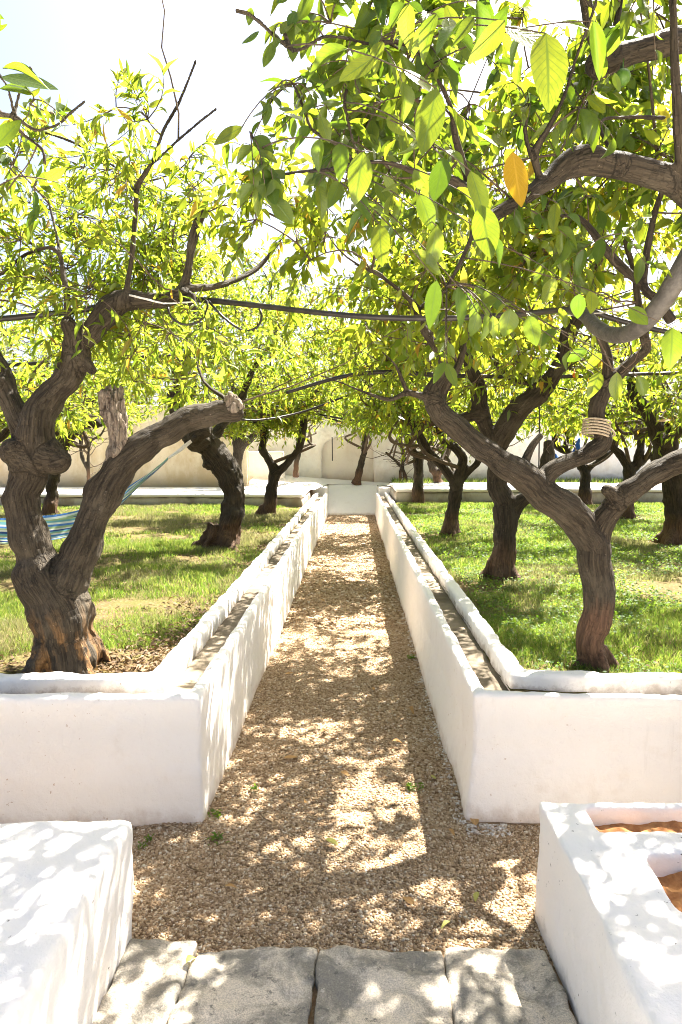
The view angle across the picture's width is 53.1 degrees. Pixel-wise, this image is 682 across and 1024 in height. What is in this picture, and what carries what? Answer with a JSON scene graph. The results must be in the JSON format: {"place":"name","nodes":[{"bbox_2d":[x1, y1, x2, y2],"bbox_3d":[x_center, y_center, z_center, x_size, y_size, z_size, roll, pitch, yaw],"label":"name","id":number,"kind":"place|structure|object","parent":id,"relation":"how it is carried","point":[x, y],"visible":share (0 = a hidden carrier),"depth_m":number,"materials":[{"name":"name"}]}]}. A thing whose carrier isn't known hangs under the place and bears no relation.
{"place":"outdoors","nodes":[
{"label":"outdoors","id":0,"kind":"place"},
{"bbox_2d":[0,502,310,673],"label":"lawn","id":1,"kind":"structure","parent":0,"point":[105,605],"depth_m":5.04,"materials":[{"name":"plant"}]},
{"bbox_2d":[0,254,106,447],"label":"citrus tree","id":2,"kind":"object","parent":1,"relation":"on","point":[28,377],"visible":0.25,"depth_m":4.90,"materials":[{"name":"green plant"}]},
{"bbox_2d":[8,354,170,366],"bbox_3d":[-2.201,-1.229,5.564,1.633,0.116,0.034,0,5,1],"label":"irrigation pipe","id":3,"kind":"object","parent":2,"relation":"attached to","point":[35,363],"visible":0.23,"depth_m":5.56,"materials":[{"name":"black plastic"}]},
{"bbox_2d":[0,311,136,450],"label":"citrus tree","id":4,"kind":"object","parent":1,"relation":"on","point":[4,428],"visible":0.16,"depth_m":7.57,"materials":[{"name":"green plant"}]},
{"bbox_2d":[0,335,165,515],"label":"citrus tree","id":5,"kind":"object","parent":1,"relation":"on","point":[50,502],"visible":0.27,"depth_m":11.36,"materials":[{"name":"green plant"}]},
{"bbox_2d":[0,0,405,673],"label":"twisted tree","id":6,"kind":"object","parent":1,"relation":"on","point":[50,588],"visible":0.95,"depth_m":3.32,"materials":[{"name":"green plant"}]},
{"bbox_2d":[129,294,192,303],"bbox_3d":[-0.849,-1.003,3.217,0.304,0.052,0.039,0,5,-2],"label":"cord","id":7,"kind":"object","parent":6,"relation":"attached to","point":[139,297],"visible":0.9,"depth_m":3.20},
{"bbox_2d":[49,232,362,550],"bbox_3d":[-1.361,-1.198,7.463,3.344,3.627,3.135,0,5,1],"label":"leaning tree","id":8,"kind":"object","parent":1,"relation":"on","point":[217,457],"visible":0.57,"depth_m":7.42,"materials":[{"name":"green plant"}]},
{"bbox_2d":[0,440,191,543],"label":"hammock","id":9,"kind":"object","parent":8,"relation":"hanging from","point":[60,526],"visible":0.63,"depth_m":6.24,"materials":[{"name":"fabric"}]},
{"bbox_2d":[241,369,430,420],"bbox_3d":[-0.143,-1.469,8.610,2.606,0.661,0.632,-1,5,-8],"label":"wire","id":10,"kind":"object","parent":8,"relation":"attached to","point":[303,411],"visible":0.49,"depth_m":8.77,"materials":[{"name":"black plastic"}]},
{"bbox_2d":[176,286,363,514],"bbox_3d":[-1.208,-1.752,11.076,3.251,3.999,3.265,0,5,1],"label":"citrus tree","id":11,"kind":"object","parent":1,"relation":"on","point":[276,471],"visible":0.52,"depth_m":10.95,"materials":[{"name":"green plant"}]},
{"bbox_2d":[266,408,434,427],"bbox_3d":[0.183,-1.504,10.615,3.812,0.462,0.301,1,5,14],"label":"wire","id":12,"kind":"object","parent":11,"relation":"attached to","point":[335,417],"visible":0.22,"depth_m":10.68,"materials":[{"name":"black plastic"}]},
{"bbox_2d":[0,518,681,673],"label":"leaf litter","id":13,"kind":"object","parent":1,"relation":"on","point":[142,659],"visible":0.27,"depth_m":3.81,"materials":[{"name":"brown plant"}]},
{"bbox_2d":[0,487,310,506],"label":"raised walk","id":14,"kind":"structure","parent":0,"point":[254,496],"depth_m":13.32,"materials":[{"name":"paint"}]},
{"bbox_2d":[16,363,142,479],"bbox_3d":[-5.561,-1.885,14.619,2.849,2.704,1.878,2,6,21],"label":"citrus tree","id":15,"kind":"object","parent":14,"relation":"on","point":[87,463],"visible":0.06,"depth_m":14.55,"materials":[{"name":"green plant"}]},
{"bbox_2d":[184,356,311,471],"bbox_3d":[-2.179,-1.988,14.913,3.222,3.185,2.519,0,5,1],"label":"citrus tree","id":16,"kind":"object","parent":14,"relation":"on","point":[239,444],"visible":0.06,"depth_m":14.89,"materials":[{"name":"green plant"}]},
{"bbox_2d":[0,0,681,405],"label":"sky","id":17,"kind":"structure","parent":0,"point":[72,45],"materials":[{"name":"white"}]},
{"bbox_2d":[132,515,554,967],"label":"gravel","id":18,"kind":"structure","parent":0,"point":[354,541],"depth_m":2.90,"materials":[{"name":"beige gravel"}]},
{"bbox_2d":[138,841,147,849],"bbox_3d":[-0.799,1.335,2.737,0.046,0.022,0.042,-3,6,-27],"label":"weed tuft","id":19,"kind":"object","parent":18,"relation":"on","point":[140,844],"visible":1,"depth_m":2.73,"materials":[{"name":"green plant"}]},
{"bbox_2d":[144,834,153,842],"bbox_3d":[-0.786,1.331,2.785,0.041,0.025,0.053,0,5,1],"label":"weed tuft","id":20,"kind":"object","parent":18,"relation":"on","point":[149,837],"visible":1,"depth_m":2.78,"materials":[{"name":"green plant"}]},
{"bbox_2d":[207,809,221,818],"bbox_3d":[-0.551,1.311,2.971,0.071,0.029,0.070,0,5,1],"label":"weed tuft","id":21,"kind":"object","parent":18,"relation":"on","point":[216,812],"visible":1,"depth_m":2.98,"materials":[{"name":"green plant"}]},
{"bbox_2d":[207,831,229,844],"bbox_3d":[-0.497,1.325,2.783,0.100,0.036,0.088,0,5,1],"label":"weed tuft","id":22,"kind":"object","parent":18,"relation":"on","point":[216,836],"visible":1,"depth_m":2.79,"materials":[{"name":"green plant"}]},
{"bbox_2d":[250,783,258,790],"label":"weed tuft","id":23,"kind":"object","parent":18,"relation":"on","point":[255,787],"visible":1,"depth_m":3.20,"materials":[{"name":"green plant"}]},
{"bbox_2d":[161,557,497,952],"bbox_3d":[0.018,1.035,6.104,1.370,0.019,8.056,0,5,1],"label":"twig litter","id":24,"kind":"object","parent":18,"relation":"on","point":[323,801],"visible":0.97,"depth_m":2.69,"materials":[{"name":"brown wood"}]},
{"bbox_2d":[326,838,337,844],"bbox_3d":[-0.036,1.327,2.746,0.063,0.010,0.027,5,7,41],"label":"fallen leaf","id":25,"kind":"object","parent":18,"relation":"on","point":[332,840],"visible":1,"depth_m":2.75,"materials":[{"name":"yellow plant"}]},
{"bbox_2d":[403,897,413,903],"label":"fallen leaf","id":26,"kind":"object","parent":18,"relation":"on","point":[410,900],"visible":1,"depth_m":2.39,"materials":[{"name":"orange plant"}]},
{"bbox_2d":[406,782,423,790],"bbox_3d":[0.351,1.291,3.223,0.094,0.028,0.081,0,5,1],"label":"weed tuft","id":27,"kind":"object","parent":18,"relation":"on","point":[409,786],"visible":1,"depth_m":3.22,"materials":[{"name":"green plant"}]},
{"bbox_2d":[441,920,449,928],"bbox_3d":[0.346,1.367,2.263,0.043,0.016,0.018,-3,6,-31],"label":"fallen leaf","id":28,"kind":"object","parent":18,"relation":"on","point":[445,922],"visible":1,"depth_m":2.26,"materials":[{"name":"yellow plant"}]},
{"bbox_2d":[470,818,478,825],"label":"fallen leaf","id":29,"kind":"object","parent":18,"relation":"on","point":[475,822],"visible":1,"depth_m":2.87,"materials":[{"name":"brown plant"}]},
{"bbox_2d":[473,892,478,901],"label":"fallen leaf","id":30,"kind":"object","parent":18,"relation":"on","point":[475,895],"visible":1,"depth_m":2.41,"materials":[{"name":"green plant"}]},
{"bbox_2d":[244,475,445,489],"bbox_3d":[0.186,-0.771,16.749,4.800,0.300,2.500,0,5,1],"label":"landing","id":31,"kind":"object","parent":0,"point":[299,481],"visible":0.64,"depth_m":17.12,"materials":[{"name":"paint"}]},
{"bbox_2d":[0,405,248,486],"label":"garden wall","id":32,"kind":"structure","parent":31,"relation":"on","point":[184,468],"depth_m":15.82,"materials":[{"name":"paint"}]},
{"bbox_2d":[248,451,284,480],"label":"parapet","id":33,"kind":"structure","parent":31,"relation":"on","point":[258,467],"depth_m":17.22,"materials":[{"name":"paint"}]},
{"bbox_2d":[241,356,341,477],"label":"citrus tree","id":34,"kind":"object","parent":31,"relation":"on","point":[296,467],"visible":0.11,"depth_m":16.83,"materials":[{"name":"green plant"}]},
{"bbox_2d":[332,358,390,484],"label":"citrus tree","id":35,"kind":"object","parent":31,"relation":"on","point":[364,448],"visible":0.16,"depth_m":17.48,"materials":[{"name":"green plant"}]},
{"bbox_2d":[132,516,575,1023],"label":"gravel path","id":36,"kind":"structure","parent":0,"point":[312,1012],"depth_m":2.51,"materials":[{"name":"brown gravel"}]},
{"bbox_2d":[92,938,196,1023],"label":"paving stone","id":37,"kind":"object","parent":36,"relation":"on","point":[149,980],"visible":0.8,"depth_m":2.02,"materials":[{"name":"stone"}]},
{"bbox_2d":[167,946,317,1023],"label":"paving stone","id":38,"kind":"object","parent":36,"relation":"on","point":[266,985],"visible":0.91,"depth_m":2.00,"materials":[{"name":"stone"}]},
{"bbox_2d":[186,954,195,962],"bbox_3d":[-0.459,1.377,2.098,0.021,0.028,0.050,3,6,32],"label":"fallen leaf","id":39,"kind":"object","parent":38,"relation":"on","point":[189,957],"visible":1,"depth_m":2.10,"materials":[{"name":"yellow plant"}]},
{"bbox_2d":[314,945,453,1023],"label":"paving stone","id":40,"kind":"object","parent":36,"relation":"on","point":[353,985],"visible":0.98,"depth_m":2.00,"materials":[{"name":"stone"}]},
{"bbox_2d":[394,586,510,837],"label":"gravel","id":41,"kind":"structure","parent":36,"relation":"on","point":[492,827],"depth_m":3.00,"materials":[{"name":"brown gravel"}]},
{"bbox_2d":[444,947,576,1023],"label":"paving stone","id":42,"kind":"object","parent":36,"relation":"on","point":[505,986],"visible":0.93,"depth_m":1.99,"materials":[{"name":"stone"}]},
{"bbox_2d":[389,482,662,503],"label":"raised walk","id":43,"kind":"structure","parent":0,"point":[439,492],"depth_m":13.96,"materials":[{"name":"paint"}]},
{"bbox_2d":[395,501,681,694],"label":"lawn","id":44,"kind":"structure","parent":0,"point":[673,586],"depth_m":5.24,"materials":[{"name":"plant"}]},
{"bbox_2d":[150,0,681,673],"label":"forked tree","id":45,"kind":"object","parent":44,"relation":"on","point":[580,522],"visible":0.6,"depth_m":3.26,"materials":[{"name":"green plant"}]},
{"bbox_2d":[0,296,681,333],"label":"cable","id":46,"kind":"object","parent":45,"relation":"attached to","point":[230,302],"visible":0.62,"depth_m":3.15,"materials":[{"name":"black plastic"}]},
{"bbox_2d":[167,297,208,325],"bbox_3d":[-0.743,-0.975,3.313,0.204,0.141,0.032,0,5,1],"label":"cable loop","id":47,"kind":"object","parent":46,"relation":"hanging from","point":[187,324],"visible":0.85,"depth_m":3.30,"materials":[{"name":"black plastic"}]},
{"bbox_2d":[208,300,262,331],"bbox_3d":[-0.516,-0.958,3.340,0.270,0.154,0.012,0,5,1],"label":"cable loop","id":48,"kind":"object","parent":46,"relation":"hanging from","point":[227,320],"visible":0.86,"depth_m":3.34,"materials":[{"name":"black plastic"}]},
{"bbox_2d":[552,310,627,315],"bbox_3d":[1.131,-0.880,2.999,0.054,0.056,0.505,-3,6,-33],"label":"cord","id":49,"kind":"object","parent":46,"relation":"attached to","point":[601,312],"visible":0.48,"depth_m":2.94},
{"bbox_2d":[581,417,615,437],"bbox_3d":[1.252,-0.407,3.325,0.153,0.104,0.136,3,6,28],"label":"rope lashing","id":50,"kind":"object","parent":45,"relation":"attached to","point":[585,431],"visible":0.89,"depth_m":3.28,"materials":[{"name":"beige fabric"}]},
{"bbox_2d":[335,350,510,503],"bbox_3d":[1.581,-1.669,12.390,3.418,3.372,4.248,0,5,1],"label":"citrus tree","id":51,"kind":"object","parent":44,"relation":"on","point":[418,489],"visible":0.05,"depth_m":13.66,"materials":[{"name":"green plant"}]},
{"bbox_2d":[318,415,429,436],"bbox_3d":[0.663,-1.494,11.892,3.013,0.359,0.050,-4,7,-40],"label":"wire","id":52,"kind":"object","parent":51,"relation":"attached to","point":[360,426],"visible":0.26,"depth_m":11.29,"materials":[{"name":"black plastic"}]},
{"bbox_2d":[326,289,586,535],"bbox_3d":[1.419,-1.387,8.803,3.190,3.651,3.645,0,5,1],"label":"citrus tree","id":53,"kind":"object","parent":44,"relation":"on","point":[374,410],"visible":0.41,"depth_m":8.51,"materials":[{"name":"green plant"}]},
{"bbox_2d":[310,77,681,582],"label":"citrus tree","id":54,"kind":"object","parent":44,"relation":"on","point":[508,507],"visible":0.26,"depth_m":5.58,"materials":[{"name":"green plant"}]},
{"bbox_2d":[286,370,677,393],"bbox_3d":[1.302,-1.100,5.749,3.551,0.199,0.084,0,5,2],"label":"irrigation pipe","id":55,"kind":"object","parent":54,"relation":"attached to","point":[383,372],"visible":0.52,"depth_m":5.74,"materials":[{"name":"black plastic"}]},
{"bbox_2d":[538,406,539,467],"bbox_3d":[2.122,-0.874,7.304,0.030,0.871,0.015,0,5,1],"label":"wire","id":56,"kind":"object","parent":54,"relation":"hanging from","point":[539,442],"visible":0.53,"depth_m":7.32,"materials":[{"name":"black plastic"}]},
{"bbox_2d":[401,504,681,672],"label":"clover","id":57,"kind":"object","parent":44,"relation":"on","point":[551,562],"visible":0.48,"depth_m":5.82,"materials":[{"name":"green plant"}]},
{"bbox_2d":[517,346,674,504],"bbox_3d":[4.784,-1.530,13.163,3.131,3.113,2.754,2,5,16],"label":"citrus tree","id":58,"kind":"object","parent":44,"relation":"on","point":[585,493],"visible":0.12,"depth_m":13.39,"materials":[{"name":"green plant"}]},
{"bbox_2d":[547,435,580,458],"bbox_3d":[4.080,-1.190,12.481,0.561,0.847,0.362,3,6,26],"label":"hammock","id":59,"kind":"object","parent":58,"relation":"hanging from","point":[577,445],"visible":0.28,"depth_m":12.43,"materials":[{"name":"blue fabric"}]},
{"bbox_2d":[521,336,681,519],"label":"citrus tree","id":60,"kind":"object","parent":44,"relation":"on","point":[635,465],"visible":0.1,"depth_m":10.61,"materials":[{"name":"green plant"}]},
{"bbox_2d":[524,283,681,545],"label":"citrus tree","id":61,"kind":"object","parent":44,"relation":"on","point":[655,431],"visible":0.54,"depth_m":7.93,"materials":[{"name":"green plant"}]},
{"bbox_2d":[465,382,668,396],"bbox_3d":[2.728,-1.448,8.041,2.878,0.188,0.024,0,5,1],"label":"wire","id":62,"kind":"object","parent":61,"relation":"attached to","point":[570,390],"visible":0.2,"depth_m":8.03,"materials":[{"name":"black plastic"}]},
{"bbox_2d":[636,122,681,445],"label":"citrus tree","id":63,"kind":"object","parent":44,"relation":"on","point":[679,375],"visible":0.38,"depth_m":5.34,"materials":[{"name":"green plant"}]},
{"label":"verge","id":64,"kind":"structure","parent":0,"visible":0},
{"bbox_2d":[370,432,413,482],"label":"citrus tree","id":65,"kind":"object","parent":64,"relation":"on","point":[401,465],"visible":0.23,"depth_m":17.43,"materials":[{"name":"green plant"}]},
{"bbox_2d":[248,406,681,496],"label":"garden wall","id":66,"kind":"structure","parent":64,"relation":"on","point":[316,461],"depth_m":17.93,"materials":[{"name":"paint"}]},
{"bbox_2d":[427,353,525,482],"bbox_3d":[2.849,-2.252,16.245,3.198,3.383,2.609,0,5,1],"label":"citrus tree","id":67,"kind":"object","parent":64,"relation":"on","point":[435,471],"visible":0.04,"depth_m":16.55,"materials":[{"name":"green plant"}]},
{"bbox_2d":[391,476,622,482],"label":"grass","id":68,"kind":"structure","parent":64,"relation":"on","point":[560,480],"depth_m":17.06,"materials":[{"name":"green plant"}]},
{"label":"ground","id":69,"kind":"structure","parent":0,"visible":0},
{"bbox_2d":[0,14,88,243],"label":"overhanging tree","id":70,"kind":"object","parent":69,"relation":"on","point":[23,81],"visible":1,"depth_m":1.89,"materials":[{"name":"green plant"}]},
{"bbox_2d":[0,820,133,1023],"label":"masonry bench","id":71,"kind":"object","parent":69,"relation":"on","point":[66,897],"visible":0.98,"depth_m":1.86,"materials":[{"name":"paint"}]},
{"bbox_2d":[0,492,327,825],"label":"irrigation channel","id":72,"kind":"object","parent":69,"relation":"on","point":[157,745],"visible":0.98,"depth_m":2.91,"materials":[{"name":"paint"}]},
{"bbox_2d":[312,485,327,504],"bbox_3d":[-0.505,-0.392,17.077,0.364,0.520,1.184,0,5,1],"label":"channel stop","id":73,"kind":"object","parent":72,"relation":"attached to","point":[322,490],"visible":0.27,"depth_m":16.48,"materials":[{"name":"paint"}]},
{"bbox_2d":[95,327,242,405],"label":"garden tree","id":74,"kind":"object","parent":69,"relation":"on","point":[149,397],"visible":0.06,"depth_m":20.79,"materials":[{"name":"green plant"}]},
{"bbox_2d":[249,301,356,405],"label":"garden tree","id":75,"kind":"object","parent":69,"relation":"on","point":[304,352],"visible":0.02,"depth_m":21.50,"materials":[{"name":"green plant"}]},
{"bbox_2d":[327,484,376,514],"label":"ramp","id":76,"kind":"structure","parent":69,"relation":"on","point":[351,499],"depth_m":17.09,"materials":[{"name":"paint"}]},
{"bbox_2d":[214,0,681,400],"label":"overhanging tree","id":77,"kind":"object","parent":69,"relation":"on","point":[391,120],"visible":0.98,"depth_m":1.76,"materials":[{"name":"green plant"}]},
{"bbox_2d":[616,59,630,85],"bbox_3d":[0.796,-1.246,1.927,0.042,0.077,0.042,0,5,1],"label":"lemon","id":78,"kind":"object","parent":77,"relation":"hanging from","point":[623,74],"visible":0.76,"depth_m":1.91,"materials":[{"name":"green food"}]},
{"bbox_2d":[567,248,681,343],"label":"branch","id":79,"kind":"object","parent":77,"relation":"attached to","point":[662,301],"visible":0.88,"depth_m":2.42,"materials":[{"name":"brown wood"}]},
{"bbox_2d":[448,319,589,399],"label":"garden tree","id":80,"kind":"object","parent":69,"relation":"on","point":[559,323],"depth_m":21.60,"materials":[{"name":"green plant"}]},
{"bbox_2d":[375,492,681,822],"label":"irrigation channel","id":81,"kind":"object","parent":69,"relation":"on","point":[516,756],"visible":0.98,"depth_m":2.95,"materials":[{"name":"paint"}]},
{"bbox_2d":[377,485,390,495],"bbox_3d":[1.091,-0.392,17.042,0.350,0.516,1.175,0,5,1],"label":"channel stop","id":82,"kind":"object","parent":81,"relation":"attached to","point":[382,490],"visible":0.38,"depth_m":16.46,"materials":[{"name":"paint"}]},
{"bbox_2d":[535,802,681,1023],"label":"masonry basin","id":83,"kind":"object","parent":69,"relation":"on","point":[608,908],"visible":0.98,"depth_m":1.92,"materials":[{"name":"paint"}]},
{"bbox_2d":[573,287,681,404],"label":"garden tree","id":84,"kind":"object","parent":69,"relation":"on","point":[640,348],"visible":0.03,"depth_m":20.30,"materials":[{"name":"green plant"}]}
]}

